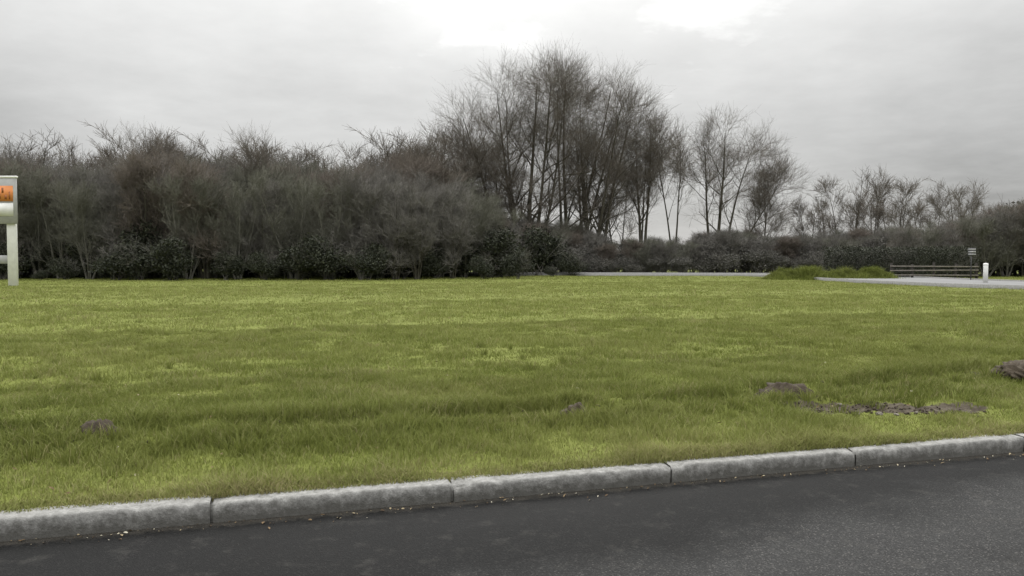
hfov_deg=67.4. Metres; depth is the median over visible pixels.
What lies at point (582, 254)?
bramble bush
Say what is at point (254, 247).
thicket tree
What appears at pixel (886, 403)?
soil crumbs
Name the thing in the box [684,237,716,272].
thicket tree
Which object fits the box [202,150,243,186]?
thicket tree
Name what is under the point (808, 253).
bramble bush
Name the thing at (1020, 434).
kerb stone
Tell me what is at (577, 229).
thicket tree
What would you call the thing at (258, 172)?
thicket tree
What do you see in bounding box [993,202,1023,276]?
thicket tree
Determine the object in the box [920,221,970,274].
thicket tree
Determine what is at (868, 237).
thicket tree
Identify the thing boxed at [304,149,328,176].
bare tree
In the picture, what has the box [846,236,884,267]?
thicket tree
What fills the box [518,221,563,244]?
thicket tree
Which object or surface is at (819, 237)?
thicket tree
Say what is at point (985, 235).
thicket tree
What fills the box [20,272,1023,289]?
kerb
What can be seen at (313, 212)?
thicket tree
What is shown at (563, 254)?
evergreen shrub
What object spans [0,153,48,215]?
thicket tree
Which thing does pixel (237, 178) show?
thicket tree
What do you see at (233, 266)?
evergreen shrub
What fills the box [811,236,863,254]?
thicket tree
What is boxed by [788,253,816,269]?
bramble bush
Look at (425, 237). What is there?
thicket tree
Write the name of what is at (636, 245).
thicket tree
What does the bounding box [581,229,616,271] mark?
thicket tree
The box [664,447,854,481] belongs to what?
kerb stone
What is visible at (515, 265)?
evergreen shrub
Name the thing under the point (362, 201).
thicket tree
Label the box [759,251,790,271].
bramble bush
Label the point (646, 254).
thicket tree
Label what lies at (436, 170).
thicket tree
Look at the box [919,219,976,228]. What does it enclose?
thicket tree
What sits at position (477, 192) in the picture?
thicket tree
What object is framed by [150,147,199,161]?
thicket tree
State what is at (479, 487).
kerb stone
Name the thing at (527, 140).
bare tree
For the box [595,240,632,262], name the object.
thicket tree
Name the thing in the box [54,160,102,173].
thicket tree
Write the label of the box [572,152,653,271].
bare tree
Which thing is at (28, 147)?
bare tree
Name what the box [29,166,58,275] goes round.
thicket tree
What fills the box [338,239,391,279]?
evergreen shrub
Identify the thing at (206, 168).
thicket tree
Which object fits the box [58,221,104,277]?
evergreen shrub
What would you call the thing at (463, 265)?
evergreen shrub
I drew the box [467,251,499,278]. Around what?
evergreen shrub
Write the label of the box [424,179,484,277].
thicket tree
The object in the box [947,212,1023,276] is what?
thicket tree
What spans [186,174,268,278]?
thicket tree
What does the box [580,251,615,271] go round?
bramble bush
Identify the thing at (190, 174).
thicket tree
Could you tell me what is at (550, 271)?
evergreen shrub
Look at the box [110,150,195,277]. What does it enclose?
thicket tree
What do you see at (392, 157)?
thicket tree
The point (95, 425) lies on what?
soil clod
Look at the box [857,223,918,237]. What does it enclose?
thicket tree
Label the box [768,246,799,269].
bramble bush
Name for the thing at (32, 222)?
thicket tree
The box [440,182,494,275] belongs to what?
thicket tree
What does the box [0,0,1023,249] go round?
sky
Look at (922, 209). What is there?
bare tree
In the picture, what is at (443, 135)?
bare tree
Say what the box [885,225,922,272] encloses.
thicket tree
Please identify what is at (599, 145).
bare tree
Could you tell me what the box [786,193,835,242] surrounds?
bare tree
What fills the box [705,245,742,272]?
bramble bush
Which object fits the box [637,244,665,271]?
thicket tree
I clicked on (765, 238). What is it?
thicket tree
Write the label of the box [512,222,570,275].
evergreen shrub
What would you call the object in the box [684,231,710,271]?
thicket tree
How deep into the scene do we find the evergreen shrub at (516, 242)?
66.05 m
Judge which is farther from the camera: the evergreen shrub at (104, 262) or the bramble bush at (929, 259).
the bramble bush at (929, 259)
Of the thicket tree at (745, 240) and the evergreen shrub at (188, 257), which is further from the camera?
the thicket tree at (745, 240)
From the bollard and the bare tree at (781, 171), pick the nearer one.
the bollard
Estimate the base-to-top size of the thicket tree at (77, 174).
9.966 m
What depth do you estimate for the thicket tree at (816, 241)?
76.75 m
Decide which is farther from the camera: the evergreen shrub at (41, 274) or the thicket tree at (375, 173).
the thicket tree at (375, 173)
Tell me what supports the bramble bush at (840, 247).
on the grass field
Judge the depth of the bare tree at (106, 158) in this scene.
85.12 m
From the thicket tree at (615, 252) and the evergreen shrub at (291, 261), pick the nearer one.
the evergreen shrub at (291, 261)
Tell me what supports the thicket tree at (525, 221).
on the grass field
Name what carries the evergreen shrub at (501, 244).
on the grass field
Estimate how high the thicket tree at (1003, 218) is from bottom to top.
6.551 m
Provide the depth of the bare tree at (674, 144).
91.16 m
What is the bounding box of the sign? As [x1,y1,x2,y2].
[968,248,975,279]
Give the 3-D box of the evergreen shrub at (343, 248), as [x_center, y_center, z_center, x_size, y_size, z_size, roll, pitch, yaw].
[-13.903,-2.938,58.296,6.109,4.859,5.320,1,2,27]
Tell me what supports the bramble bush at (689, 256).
on the grass field
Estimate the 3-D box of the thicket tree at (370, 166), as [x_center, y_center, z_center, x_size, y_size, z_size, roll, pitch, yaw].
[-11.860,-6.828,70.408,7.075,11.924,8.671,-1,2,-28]
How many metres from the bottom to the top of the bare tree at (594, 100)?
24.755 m
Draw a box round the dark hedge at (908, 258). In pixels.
[812,238,981,277]
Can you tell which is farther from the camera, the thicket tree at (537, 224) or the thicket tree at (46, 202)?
the thicket tree at (537, 224)
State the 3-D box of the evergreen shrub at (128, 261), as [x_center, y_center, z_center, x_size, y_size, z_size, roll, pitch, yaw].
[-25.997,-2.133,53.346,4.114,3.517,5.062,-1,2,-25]
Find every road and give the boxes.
[0,451,1023,575]
[605,273,1023,284]
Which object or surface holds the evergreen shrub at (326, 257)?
on the grass field
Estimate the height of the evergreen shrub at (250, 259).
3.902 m
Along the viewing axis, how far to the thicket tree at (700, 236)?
79.39 m
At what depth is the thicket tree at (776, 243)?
78.53 m
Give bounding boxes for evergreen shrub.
[0,224,54,277]
[0,236,33,279]
[19,226,77,277]
[29,269,49,279]
[46,254,84,279]
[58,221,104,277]
[81,235,143,279]
[88,216,165,278]
[107,234,167,279]
[134,229,197,280]
[156,230,207,277]
[185,225,249,277]
[207,249,246,279]
[231,242,281,277]
[242,248,287,279]
[253,225,302,278]
[276,240,322,279]
[294,226,362,279]
[297,225,358,276]
[333,232,387,277]
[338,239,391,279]
[379,235,417,278]
[386,245,428,277]
[409,242,461,278]
[430,231,481,276]
[464,225,528,277]
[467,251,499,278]
[485,218,537,275]
[495,248,536,278]
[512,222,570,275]
[533,236,590,270]
[544,266,560,276]
[555,249,590,275]
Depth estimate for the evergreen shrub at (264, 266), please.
52.97 m
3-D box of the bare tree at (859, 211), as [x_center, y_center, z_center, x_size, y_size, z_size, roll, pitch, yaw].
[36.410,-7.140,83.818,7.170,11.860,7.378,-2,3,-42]
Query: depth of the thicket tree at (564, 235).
74.57 m
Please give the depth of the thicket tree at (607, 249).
75.45 m
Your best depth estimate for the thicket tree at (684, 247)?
75.65 m
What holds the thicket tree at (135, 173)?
on the grass field
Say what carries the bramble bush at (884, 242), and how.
on the grass field
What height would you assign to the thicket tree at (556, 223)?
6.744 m
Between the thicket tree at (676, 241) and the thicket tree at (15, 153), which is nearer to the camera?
the thicket tree at (15, 153)
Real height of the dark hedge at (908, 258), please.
3.174 m
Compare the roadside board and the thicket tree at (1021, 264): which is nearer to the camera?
the roadside board
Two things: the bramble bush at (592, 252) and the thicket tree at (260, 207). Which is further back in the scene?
the bramble bush at (592, 252)
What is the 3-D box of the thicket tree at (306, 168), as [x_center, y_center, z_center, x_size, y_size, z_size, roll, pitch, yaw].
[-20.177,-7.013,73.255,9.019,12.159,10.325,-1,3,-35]
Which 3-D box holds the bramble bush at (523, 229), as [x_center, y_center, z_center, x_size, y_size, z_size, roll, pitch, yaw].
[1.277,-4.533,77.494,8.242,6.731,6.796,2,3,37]
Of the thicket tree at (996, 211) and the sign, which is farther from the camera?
the thicket tree at (996, 211)
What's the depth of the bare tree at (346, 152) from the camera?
82.98 m
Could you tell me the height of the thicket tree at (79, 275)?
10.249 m
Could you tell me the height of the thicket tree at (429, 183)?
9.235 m
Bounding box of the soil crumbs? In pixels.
[55,377,1011,446]
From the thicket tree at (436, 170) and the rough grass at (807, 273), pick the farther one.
the thicket tree at (436, 170)
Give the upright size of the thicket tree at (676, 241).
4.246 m
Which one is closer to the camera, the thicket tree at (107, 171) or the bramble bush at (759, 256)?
the thicket tree at (107, 171)
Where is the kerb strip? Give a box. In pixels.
[210,451,855,521]
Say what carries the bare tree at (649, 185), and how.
on the grass field
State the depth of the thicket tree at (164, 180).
65.24 m
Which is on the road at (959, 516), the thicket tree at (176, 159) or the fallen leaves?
the fallen leaves
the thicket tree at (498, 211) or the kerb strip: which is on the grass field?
the thicket tree at (498, 211)
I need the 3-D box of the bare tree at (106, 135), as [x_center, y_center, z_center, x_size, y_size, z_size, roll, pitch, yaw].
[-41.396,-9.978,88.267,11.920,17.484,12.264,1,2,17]
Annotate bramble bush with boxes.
[3,265,37,276]
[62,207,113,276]
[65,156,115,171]
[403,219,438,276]
[509,218,535,270]
[544,242,594,271]
[568,239,605,271]
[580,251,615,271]
[599,247,625,271]
[605,257,625,271]
[618,255,648,271]
[643,253,674,271]
[646,254,667,271]
[666,255,691,272]
[679,244,702,272]
[687,254,725,272]
[690,237,737,271]
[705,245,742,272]
[723,239,760,272]
[729,233,766,272]
[735,244,780,272]
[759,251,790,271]
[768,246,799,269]
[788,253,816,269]
[792,244,821,267]
[799,249,839,271]
[812,242,865,270]
[825,234,862,253]
[849,236,886,260]
[854,243,887,268]
[907,238,958,272]
[938,238,998,274]
[978,227,1023,275]
[980,235,1009,272]
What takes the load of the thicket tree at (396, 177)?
on the grass field
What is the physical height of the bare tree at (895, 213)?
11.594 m
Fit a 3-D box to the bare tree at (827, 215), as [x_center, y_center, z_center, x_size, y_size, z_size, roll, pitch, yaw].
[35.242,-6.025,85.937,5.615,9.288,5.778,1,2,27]
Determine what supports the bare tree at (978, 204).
on the grass field
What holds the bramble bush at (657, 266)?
on the grass field
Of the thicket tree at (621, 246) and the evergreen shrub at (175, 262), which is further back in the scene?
the thicket tree at (621, 246)
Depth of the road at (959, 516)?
4.33 m
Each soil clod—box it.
[81,419,119,437]
[560,402,583,415]
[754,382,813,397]
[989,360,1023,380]
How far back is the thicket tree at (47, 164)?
73.48 m
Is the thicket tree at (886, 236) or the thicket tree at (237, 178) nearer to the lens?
the thicket tree at (237, 178)
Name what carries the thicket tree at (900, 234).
on the grass field
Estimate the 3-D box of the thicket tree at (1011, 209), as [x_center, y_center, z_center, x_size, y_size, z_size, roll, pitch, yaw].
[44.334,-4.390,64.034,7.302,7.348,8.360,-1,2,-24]
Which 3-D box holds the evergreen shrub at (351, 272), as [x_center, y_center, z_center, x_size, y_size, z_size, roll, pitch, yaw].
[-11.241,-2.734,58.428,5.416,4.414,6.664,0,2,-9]
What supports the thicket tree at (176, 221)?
on the grass field
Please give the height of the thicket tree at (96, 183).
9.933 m
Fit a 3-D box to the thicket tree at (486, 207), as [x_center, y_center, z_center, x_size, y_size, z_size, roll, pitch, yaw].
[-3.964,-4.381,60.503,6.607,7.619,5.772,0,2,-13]
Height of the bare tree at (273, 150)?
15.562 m
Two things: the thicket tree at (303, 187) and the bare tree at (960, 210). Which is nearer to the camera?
the thicket tree at (303, 187)
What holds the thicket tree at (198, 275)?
on the grass field
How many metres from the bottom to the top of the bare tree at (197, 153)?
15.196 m
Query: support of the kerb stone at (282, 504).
on the kerb strip
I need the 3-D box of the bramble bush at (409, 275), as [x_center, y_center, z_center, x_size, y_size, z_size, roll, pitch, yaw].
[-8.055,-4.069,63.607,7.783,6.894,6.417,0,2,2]
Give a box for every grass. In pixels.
[755,264,908,280]
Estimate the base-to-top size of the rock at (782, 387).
0.346 m
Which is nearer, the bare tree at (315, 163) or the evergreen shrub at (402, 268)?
the evergreen shrub at (402, 268)
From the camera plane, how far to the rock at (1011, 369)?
9.08 m
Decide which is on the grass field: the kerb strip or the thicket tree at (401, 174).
the thicket tree at (401, 174)
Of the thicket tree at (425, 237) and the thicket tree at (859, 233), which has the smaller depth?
the thicket tree at (425, 237)
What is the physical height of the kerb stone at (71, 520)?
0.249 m
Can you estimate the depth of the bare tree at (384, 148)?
83.82 m
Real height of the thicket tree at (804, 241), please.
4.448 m
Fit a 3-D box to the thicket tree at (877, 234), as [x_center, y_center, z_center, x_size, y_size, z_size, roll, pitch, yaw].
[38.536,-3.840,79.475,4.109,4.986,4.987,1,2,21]
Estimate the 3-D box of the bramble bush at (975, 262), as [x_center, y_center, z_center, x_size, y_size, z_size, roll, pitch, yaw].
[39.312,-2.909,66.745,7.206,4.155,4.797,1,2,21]
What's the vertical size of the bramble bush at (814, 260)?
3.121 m
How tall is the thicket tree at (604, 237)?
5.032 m
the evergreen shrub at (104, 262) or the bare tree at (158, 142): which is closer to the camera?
the evergreen shrub at (104, 262)
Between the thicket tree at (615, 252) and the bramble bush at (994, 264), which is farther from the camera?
the thicket tree at (615, 252)
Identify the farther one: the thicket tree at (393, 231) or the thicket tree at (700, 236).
the thicket tree at (700, 236)
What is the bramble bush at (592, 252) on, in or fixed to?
on the grass field
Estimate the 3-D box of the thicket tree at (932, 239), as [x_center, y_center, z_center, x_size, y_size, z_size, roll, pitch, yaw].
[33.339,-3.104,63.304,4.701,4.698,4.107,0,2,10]
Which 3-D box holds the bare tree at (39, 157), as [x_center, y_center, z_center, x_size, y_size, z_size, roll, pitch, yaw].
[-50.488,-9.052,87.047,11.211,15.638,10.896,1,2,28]
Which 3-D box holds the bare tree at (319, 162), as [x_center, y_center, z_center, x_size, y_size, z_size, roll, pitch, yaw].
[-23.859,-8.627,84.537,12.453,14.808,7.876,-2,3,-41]
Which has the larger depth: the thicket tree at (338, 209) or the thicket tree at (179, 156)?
the thicket tree at (179, 156)
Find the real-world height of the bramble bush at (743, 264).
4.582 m
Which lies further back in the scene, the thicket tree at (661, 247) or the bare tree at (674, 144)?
the bare tree at (674, 144)
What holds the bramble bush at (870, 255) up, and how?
on the grass field
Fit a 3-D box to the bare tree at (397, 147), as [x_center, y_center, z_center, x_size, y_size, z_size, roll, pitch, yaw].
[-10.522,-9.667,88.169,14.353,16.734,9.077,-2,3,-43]
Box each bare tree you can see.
[0,126,80,271]
[0,131,37,161]
[9,132,109,171]
[35,141,125,169]
[54,136,144,172]
[56,143,95,170]
[81,122,185,165]
[90,131,130,171]
[108,122,213,166]
[138,127,188,159]
[151,140,249,160]
[169,129,289,166]
[231,136,334,165]
[274,141,367,173]
[292,141,383,171]
[302,147,335,174]
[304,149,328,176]
[346,124,464,183]
[357,129,404,166]
[376,130,471,179]
[379,130,451,271]
[388,119,503,271]
[409,36,629,271]
[422,108,541,227]
[502,32,674,270]
[525,57,668,271]
[535,71,666,271]
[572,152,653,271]
[607,98,680,271]
[624,105,708,271]
[656,102,816,236]
[731,162,804,242]
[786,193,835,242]
[804,194,848,235]
[809,166,885,238]
[846,167,902,233]
[867,174,931,228]
[893,181,956,229]
[926,177,995,223]
[963,189,996,217]
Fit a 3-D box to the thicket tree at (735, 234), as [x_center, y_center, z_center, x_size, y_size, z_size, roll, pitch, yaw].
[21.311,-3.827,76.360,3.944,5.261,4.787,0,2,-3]
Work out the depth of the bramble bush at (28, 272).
62.77 m
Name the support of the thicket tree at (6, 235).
on the grass field
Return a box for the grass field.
[0,268,1023,505]
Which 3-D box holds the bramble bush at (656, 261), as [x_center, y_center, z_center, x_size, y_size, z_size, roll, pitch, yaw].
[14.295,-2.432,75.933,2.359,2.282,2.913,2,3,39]
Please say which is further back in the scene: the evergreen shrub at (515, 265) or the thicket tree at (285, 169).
the thicket tree at (285, 169)
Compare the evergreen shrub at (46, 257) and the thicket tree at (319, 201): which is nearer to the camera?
the evergreen shrub at (46, 257)
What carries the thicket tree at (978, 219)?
on the grass field
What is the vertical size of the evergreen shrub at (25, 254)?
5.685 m
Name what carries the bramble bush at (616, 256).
on the grass field
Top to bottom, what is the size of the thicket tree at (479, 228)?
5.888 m
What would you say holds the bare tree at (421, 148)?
on the grass field
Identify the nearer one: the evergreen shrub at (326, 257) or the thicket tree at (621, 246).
the evergreen shrub at (326, 257)
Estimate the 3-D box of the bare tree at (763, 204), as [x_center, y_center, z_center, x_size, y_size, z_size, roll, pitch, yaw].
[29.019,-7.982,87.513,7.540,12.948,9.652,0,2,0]
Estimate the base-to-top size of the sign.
2.400 m
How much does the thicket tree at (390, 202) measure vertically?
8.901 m
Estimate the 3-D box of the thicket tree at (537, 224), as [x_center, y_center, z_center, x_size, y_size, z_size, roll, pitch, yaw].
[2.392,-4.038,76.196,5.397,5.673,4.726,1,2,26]
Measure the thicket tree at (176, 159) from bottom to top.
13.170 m
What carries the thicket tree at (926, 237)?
on the grass field
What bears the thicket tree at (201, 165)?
on the grass field
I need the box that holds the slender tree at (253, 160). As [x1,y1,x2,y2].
[215,120,284,221]
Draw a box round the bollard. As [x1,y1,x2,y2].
[983,263,988,282]
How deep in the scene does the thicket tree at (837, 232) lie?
81.94 m
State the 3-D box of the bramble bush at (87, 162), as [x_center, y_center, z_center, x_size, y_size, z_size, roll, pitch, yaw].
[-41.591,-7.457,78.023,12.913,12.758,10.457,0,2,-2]
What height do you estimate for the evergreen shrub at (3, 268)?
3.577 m
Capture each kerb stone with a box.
[0,495,211,541]
[212,477,450,522]
[450,461,670,501]
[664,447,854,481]
[845,434,1023,465]
[1011,432,1023,450]
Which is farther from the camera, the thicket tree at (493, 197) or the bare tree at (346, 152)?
the bare tree at (346, 152)
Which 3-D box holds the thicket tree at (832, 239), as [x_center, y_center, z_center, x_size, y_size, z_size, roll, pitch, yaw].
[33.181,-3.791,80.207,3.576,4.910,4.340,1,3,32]
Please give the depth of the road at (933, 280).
48.35 m
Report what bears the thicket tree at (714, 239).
on the grass field
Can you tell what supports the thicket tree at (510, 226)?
on the grass field
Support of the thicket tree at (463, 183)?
on the grass field
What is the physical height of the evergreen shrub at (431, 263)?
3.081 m
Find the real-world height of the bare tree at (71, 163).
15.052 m
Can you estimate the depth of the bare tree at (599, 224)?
81.12 m
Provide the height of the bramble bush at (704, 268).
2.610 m
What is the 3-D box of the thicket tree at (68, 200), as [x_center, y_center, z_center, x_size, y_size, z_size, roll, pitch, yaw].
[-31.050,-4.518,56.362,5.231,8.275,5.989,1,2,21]
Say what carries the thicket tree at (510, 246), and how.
on the grass field
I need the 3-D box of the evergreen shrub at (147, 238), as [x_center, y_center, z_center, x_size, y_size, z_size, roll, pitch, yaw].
[-28.681,-3.349,57.800,6.174,5.749,7.344,-1,2,-29]
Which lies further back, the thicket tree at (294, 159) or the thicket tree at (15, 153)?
the thicket tree at (294, 159)
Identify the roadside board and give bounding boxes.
[0,176,18,285]
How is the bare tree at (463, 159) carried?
on the grass field
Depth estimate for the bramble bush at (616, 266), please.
75.40 m
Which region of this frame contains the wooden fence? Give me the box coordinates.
[890,262,978,278]
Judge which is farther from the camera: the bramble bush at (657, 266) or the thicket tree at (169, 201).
the bramble bush at (657, 266)
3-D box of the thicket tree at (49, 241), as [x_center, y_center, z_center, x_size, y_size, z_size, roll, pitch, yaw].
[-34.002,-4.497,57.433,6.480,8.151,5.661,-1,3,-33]
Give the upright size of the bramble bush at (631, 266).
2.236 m
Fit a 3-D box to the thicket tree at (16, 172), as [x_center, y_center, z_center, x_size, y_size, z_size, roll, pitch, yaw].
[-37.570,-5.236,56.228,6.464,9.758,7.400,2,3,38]
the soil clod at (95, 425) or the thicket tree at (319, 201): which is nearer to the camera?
the soil clod at (95, 425)
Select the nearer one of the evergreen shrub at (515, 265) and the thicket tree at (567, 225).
the evergreen shrub at (515, 265)
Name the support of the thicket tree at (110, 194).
on the grass field
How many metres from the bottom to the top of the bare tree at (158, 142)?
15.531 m
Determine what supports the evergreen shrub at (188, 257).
on the grass field
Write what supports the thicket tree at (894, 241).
on the grass field
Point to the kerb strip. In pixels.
(453, 486)
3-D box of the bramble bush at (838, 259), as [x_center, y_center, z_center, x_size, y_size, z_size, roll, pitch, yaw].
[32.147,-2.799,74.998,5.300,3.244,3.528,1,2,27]
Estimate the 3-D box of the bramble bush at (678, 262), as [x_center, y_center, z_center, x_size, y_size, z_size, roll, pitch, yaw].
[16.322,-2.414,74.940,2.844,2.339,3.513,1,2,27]
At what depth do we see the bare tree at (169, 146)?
85.01 m
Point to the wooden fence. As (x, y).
(955, 270)
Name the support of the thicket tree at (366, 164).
on the grass field
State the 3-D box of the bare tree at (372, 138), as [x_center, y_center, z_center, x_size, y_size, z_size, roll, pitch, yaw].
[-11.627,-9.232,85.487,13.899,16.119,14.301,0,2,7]
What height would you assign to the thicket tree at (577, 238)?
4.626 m
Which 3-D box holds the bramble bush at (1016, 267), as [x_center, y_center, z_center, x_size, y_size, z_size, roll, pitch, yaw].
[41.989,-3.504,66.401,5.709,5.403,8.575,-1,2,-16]
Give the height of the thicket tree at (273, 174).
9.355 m
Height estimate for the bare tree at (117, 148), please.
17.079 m
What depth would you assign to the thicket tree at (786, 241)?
76.92 m
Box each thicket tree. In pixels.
[0,137,47,274]
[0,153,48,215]
[0,154,54,278]
[0,166,30,249]
[1,152,66,171]
[1,158,94,277]
[19,166,81,277]
[19,176,101,278]
[23,169,100,276]
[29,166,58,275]
[39,158,123,277]
[43,175,133,278]
[52,161,102,276]
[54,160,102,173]
[60,163,110,276]
[74,150,148,276]
[92,176,153,278]
[102,143,181,278]
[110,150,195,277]
[138,158,209,277]
[138,167,231,278]
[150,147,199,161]
[155,158,217,275]
[156,153,241,278]
[157,150,212,164]
[158,170,241,277]
[171,147,223,272]
[175,154,268,277]
[181,155,222,275]
[182,146,274,170]
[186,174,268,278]
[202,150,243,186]
[207,163,300,275]
[219,158,303,236]
[226,175,296,278]
[246,168,327,278]
[248,152,307,173]
[256,158,317,275]
[256,161,326,276]
[262,152,339,180]
[272,173,370,278]
[293,167,350,277]
[307,167,338,240]
[311,159,388,276]
[326,156,400,278]
[338,157,393,180]
[349,171,432,279]
[351,167,419,277]
[352,161,398,275]
[361,150,403,175]
[363,148,407,171]
[372,163,428,277]
[387,175,455,278]
[388,161,420,271]
[389,166,485,219]
[391,147,471,275]
[404,163,480,276]
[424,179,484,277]
[425,184,502,277]
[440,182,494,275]
[456,190,504,216]
[457,179,486,202]
[465,203,511,275]
[466,207,524,276]
[496,226,518,276]
[507,216,538,236]
[509,220,527,248]
[518,220,550,271]
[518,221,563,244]
[521,226,582,271]
[531,216,596,271]
[536,217,571,230]
[554,231,585,271]
[563,223,590,271]
[578,228,618,251]
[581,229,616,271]
[592,242,619,271]
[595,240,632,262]
[613,238,626,271]
[619,238,645,270]
[623,237,663,271]
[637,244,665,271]
[645,234,682,266]
[648,239,677,271]
[664,239,702,272]
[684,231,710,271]
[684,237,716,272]
[686,232,715,272]
[704,228,737,272]
[707,224,747,272]
[715,228,760,272]
[726,236,761,272]
[739,225,772,245]
[742,233,786,272]
[759,235,787,271]
[772,234,805,266]
[774,234,804,257]
[788,234,816,267]
[794,233,830,266]
[797,227,846,238]
[808,238,836,268]
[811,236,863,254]
[816,229,842,254]
[845,225,875,245]
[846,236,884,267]
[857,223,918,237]
[860,233,892,252]
[869,227,892,244]
[877,225,907,273]
[882,226,915,271]
[884,223,948,272]
[884,224,924,273]
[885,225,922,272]
[912,225,944,272]
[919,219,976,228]
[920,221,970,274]
[939,220,999,274]
[940,213,986,239]
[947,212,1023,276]
[962,212,1007,275]
[970,203,1023,276]
[977,202,1018,274]
[984,202,1020,274]
[992,200,1023,260]
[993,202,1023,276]
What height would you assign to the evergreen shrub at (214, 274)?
5.126 m
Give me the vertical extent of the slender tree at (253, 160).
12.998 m
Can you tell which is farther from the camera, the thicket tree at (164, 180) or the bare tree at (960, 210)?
the bare tree at (960, 210)
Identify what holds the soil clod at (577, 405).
on the grass field
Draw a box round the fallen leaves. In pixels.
[0,347,1023,548]
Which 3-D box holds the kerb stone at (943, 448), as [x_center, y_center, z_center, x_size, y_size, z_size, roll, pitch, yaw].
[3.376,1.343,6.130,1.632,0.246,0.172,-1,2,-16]
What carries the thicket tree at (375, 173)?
on the grass field
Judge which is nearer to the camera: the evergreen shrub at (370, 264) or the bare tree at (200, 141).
the evergreen shrub at (370, 264)
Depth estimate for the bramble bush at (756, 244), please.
79.76 m
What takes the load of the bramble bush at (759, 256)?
on the grass field
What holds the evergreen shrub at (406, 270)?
on the grass field
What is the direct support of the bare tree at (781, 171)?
on the grass field
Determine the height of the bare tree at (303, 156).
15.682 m
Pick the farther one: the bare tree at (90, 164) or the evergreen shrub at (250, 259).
the bare tree at (90, 164)
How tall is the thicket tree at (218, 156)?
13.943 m
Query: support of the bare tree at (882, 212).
on the grass field
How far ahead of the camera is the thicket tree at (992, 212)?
74.01 m
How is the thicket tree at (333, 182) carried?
on the grass field
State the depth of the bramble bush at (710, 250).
76.11 m
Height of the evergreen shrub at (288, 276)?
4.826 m
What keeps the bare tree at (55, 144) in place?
on the grass field
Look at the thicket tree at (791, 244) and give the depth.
78.08 m
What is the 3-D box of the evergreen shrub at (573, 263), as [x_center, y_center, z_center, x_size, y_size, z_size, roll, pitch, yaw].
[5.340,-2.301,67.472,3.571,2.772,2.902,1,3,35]
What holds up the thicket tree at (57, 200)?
on the grass field
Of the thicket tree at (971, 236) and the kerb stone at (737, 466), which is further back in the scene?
the thicket tree at (971, 236)
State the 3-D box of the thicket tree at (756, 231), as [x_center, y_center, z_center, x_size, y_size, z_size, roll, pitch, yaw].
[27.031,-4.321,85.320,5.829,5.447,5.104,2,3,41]
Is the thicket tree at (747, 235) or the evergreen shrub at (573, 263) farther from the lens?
the thicket tree at (747, 235)
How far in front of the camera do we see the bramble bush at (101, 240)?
62.08 m

